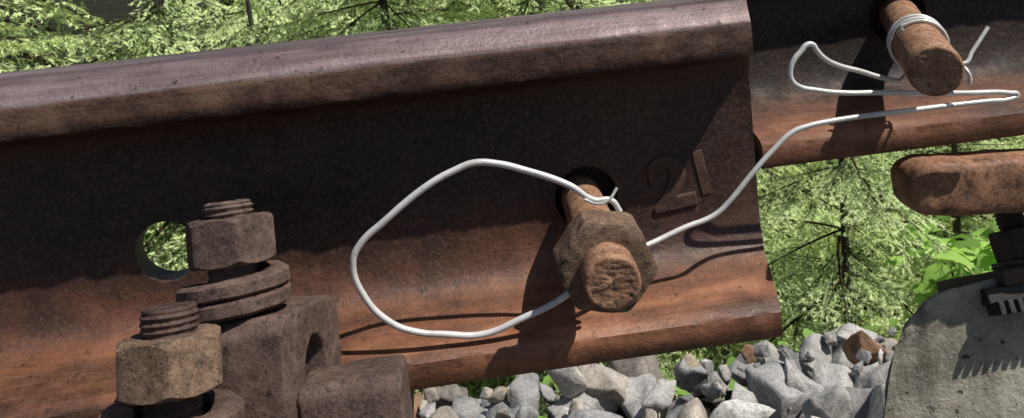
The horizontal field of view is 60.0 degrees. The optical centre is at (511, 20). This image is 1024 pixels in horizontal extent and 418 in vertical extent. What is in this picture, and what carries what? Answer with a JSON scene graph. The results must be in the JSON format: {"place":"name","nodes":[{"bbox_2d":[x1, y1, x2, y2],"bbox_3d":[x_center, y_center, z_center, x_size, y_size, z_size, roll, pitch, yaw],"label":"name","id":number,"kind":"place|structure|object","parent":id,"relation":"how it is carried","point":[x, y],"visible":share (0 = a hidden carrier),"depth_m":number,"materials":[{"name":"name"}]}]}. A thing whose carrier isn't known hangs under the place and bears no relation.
{"place":"outdoors","nodes":[
{"label":"outdoors","id":0,"kind":"place"},
{"bbox_2d":[0,0,1023,417],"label":"ground","id":1,"kind":"structure","parent":0,"point":[110,10],"depth_m":20.50,"materials":[{"name":"green plant"}]},
{"bbox_2d":[0,0,86,72],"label":"spruce tree","id":2,"kind":"object","parent":1,"relation":"on","point":[3,66],"visible":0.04,"depth_m":4.01,"materials":[{"name":"green plant"}]},
{"bbox_2d":[0,12,120,66],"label":"spruce tree","id":3,"kind":"object","parent":1,"relation":"on","point":[27,38],"visible":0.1,"depth_m":2.83,"materials":[{"name":"green plant"}]},
{"bbox_2d":[0,0,186,265],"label":"spruce tree","id":4,"kind":"object","parent":1,"relation":"on","point":[55,13],"visible":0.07,"depth_m":7.14,"materials":[{"name":"green plant"}]},
{"bbox_2d":[10,0,263,270],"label":"spruce tree","id":5,"kind":"object","parent":1,"relation":"on","point":[167,17],"visible":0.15,"depth_m":4.99,"materials":[{"name":"green plant"}]},
{"bbox_2d":[149,0,268,270],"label":"spruce tree","id":6,"kind":"object","parent":1,"relation":"on","point":[250,26],"visible":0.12,"depth_m":4.17,"materials":[{"name":"green plant"}]},
{"bbox_2d":[138,0,379,227],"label":"spruce tree","id":7,"kind":"object","parent":1,"relation":"on","point":[230,3],"visible":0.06,"depth_m":10.08,"materials":[{"name":"green plant"}]},
{"bbox_2d":[165,0,428,227],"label":"spruce tree","id":8,"kind":"object","parent":1,"relation":"on","point":[325,5],"visible":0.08,"depth_m":6.86,"materials":[{"name":"green plant"}]},
{"bbox_2d":[237,0,550,417],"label":"spruce tree","id":9,"kind":"object","parent":1,"relation":"on","point":[385,15],"visible":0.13,"depth_m":3.11,"materials":[{"name":"green plant"}]},
{"bbox_2d":[366,0,605,409],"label":"spruce tree","id":10,"kind":"object","parent":1,"relation":"on","point":[404,26],"depth_m":5.46,"materials":[{"name":"green plant"}]},
{"bbox_2d":[367,0,615,21],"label":"spruce tree","id":11,"kind":"object","parent":1,"relation":"on","point":[532,3],"depth_m":8.88,"materials":[{"name":"green plant"}]},
{"bbox_2d":[429,0,705,417],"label":"spruce tree","id":12,"kind":"object","parent":1,"relation":"on","point":[664,363],"visible":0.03,"depth_m":2.91,"materials":[{"name":"green plant"}]},
{"bbox_2d":[570,0,629,9],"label":"spruce tree","id":13,"kind":"object","parent":1,"relation":"on","point":[593,2],"depth_m":10.71,"materials":[{"name":"green plant"}]},
{"bbox_2d":[414,315,911,417],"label":"gravel ballast","id":14,"kind":"structure","parent":1,"relation":"on","point":[844,368],"depth_m":1.13,"materials":[{"name":"gravel"}]},
{"bbox_2d":[515,316,906,417],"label":"undergrowth","id":15,"kind":"object","parent":1,"relation":"on","point":[547,380],"visible":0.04,"depth_m":1.71,"materials":[{"name":"green plant"}]},
{"bbox_2d":[552,0,885,394],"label":"spruce tree","id":16,"kind":"object","parent":1,"relation":"on","point":[780,228],"visible":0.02,"depth_m":4.68,"materials":[{"name":"green plant"}]},
{"bbox_2d":[540,0,923,407],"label":"spruce tree","id":17,"kind":"object","parent":1,"relation":"on","point":[715,356],"visible":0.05,"depth_m":3.10,"materials":[{"name":"green plant"}]},
{"bbox_2d":[576,0,921,284],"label":"spruce tree","id":18,"kind":"object","parent":1,"relation":"on","point":[786,173],"visible":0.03,"depth_m":5.89,"materials":[{"name":"green plant"}]},
{"bbox_2d":[723,143,981,387],"bbox_3d":[0.910,0.887,2.768,1.195,1.668,1.236,-3,7,27],"label":"spruce tree","id":19,"kind":"object","parent":1,"relation":"on","point":[848,277],"visible":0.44,"depth_m":2.53,"materials":[{"name":"green plant"}]},
{"bbox_2d":[767,135,1023,337],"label":"spruce tree","id":20,"kind":"object","parent":1,"relation":"on","point":[887,210],"visible":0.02,"depth_m":5.04,"materials":[{"name":"green plant"}]},
{"bbox_2d":[784,141,1023,339],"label":"spruce tree","id":21,"kind":"object","parent":1,"relation":"on","point":[956,227],"visible":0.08,"depth_m":3.26,"materials":[{"name":"green plant"}]},
{"bbox_2d":[785,135,1023,348],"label":"spruce tree","id":22,"kind":"object","parent":1,"relation":"on","point":[918,275],"visible":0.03,"depth_m":3.74,"materials":[{"name":"green plant"}]},
{"bbox_2d":[813,139,1004,229],"bbox_3d":[3.416,-0.595,7.435,2.852,7.308,4.330,-10,7,-32],"label":"spruce tree","id":23,"kind":"object","parent":1,"relation":"on","point":[888,173],"depth_m":7.66,"materials":[{"name":"green plant"}]},
{"bbox_2d":[884,215,999,306],"bbox_3d":[1.273,0.760,2.425,0.407,0.548,0.497,-6,6,-5],"label":"hazel shrub","id":24,"kind":"object","parent":1,"relation":"on","point":[969,249],"visible":0.3,"depth_m":2.44,"materials":[{"name":"green plant"}]},
{"bbox_2d":[883,213,1023,417],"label":"concrete sleeper","id":25,"kind":"object","parent":1,"relation":"on","point":[958,348],"visible":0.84,"depth_m":0.55,"materials":[{"name":"concrete"}]},
{"bbox_2d":[890,148,1023,215],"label":"clip","id":26,"kind":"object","parent":25,"relation":"on","point":[980,182],"depth_m":0.52,"materials":[{"name":"brown metal"}]},
{"bbox_3d":[-0.133,0.382,-0.042,0.248,0.211,1.473,-6,6,-5],"label":"wooden sleeper","id":27,"kind":"object","parent":1,"relation":"on","visible":0},
{"bbox_2d":[98,199,413,417],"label":"rail fastening","id":28,"kind":"object","parent":27,"relation":"on","point":[241,334],"visible":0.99,"depth_m":0.38,"materials":[{"name":"brown metal"}]},
{"bbox_2d":[0,0,781,417],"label":"steel rail","id":29,"kind":"object","parent":27,"relation":"on","point":[328,152],"visible":0.88,"depth_m":0.49,"materials":[{"name":"brown metal"}]},
{"bbox_2d":[555,166,611,213],"bbox_3d":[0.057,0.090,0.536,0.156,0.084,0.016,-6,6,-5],"label":"bolt hole","id":30,"kind":"object","parent":29,"relation":"attached to","point":[601,177],"visible":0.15,"depth_m":0.53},
{"bbox_2d":[552,172,657,312],"bbox_3d":[0.042,0.107,0.489,0.048,0.047,0.180,-6,8,-2],"label":"hex bolt","id":31,"kind":"object","parent":29,"relation":"attached to","point":[604,260],"visible":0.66,"depth_m":0.41,"materials":[{"name":"brown metal"}]},
{"bbox_2d":[349,14,1019,338],"bbox_3d":[0.100,0.082,0.474,0.376,0.136,0.036,-7,6,-12],"label":"steel wire","id":32,"kind":"object","parent":31,"relation":"attached to","point":[907,20],"visible":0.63,"depth_m":0.48,"materials":[{"name":"silver metal"}]},
{"bbox_2d":[746,0,1023,168],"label":"steel rail","id":33,"kind":"object","parent":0,"point":[838,31],"visible":0.67,"depth_m":0.57,"materials":[{"name":"brown metal"}]},
{"bbox_2d":[877,0,964,95],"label":"hex bolt","id":34,"kind":"object","parent":33,"relation":"attached to","point":[929,58],"visible":0.89,"depth_m":0.45,"materials":[{"name":"brown metal"}]}
]}

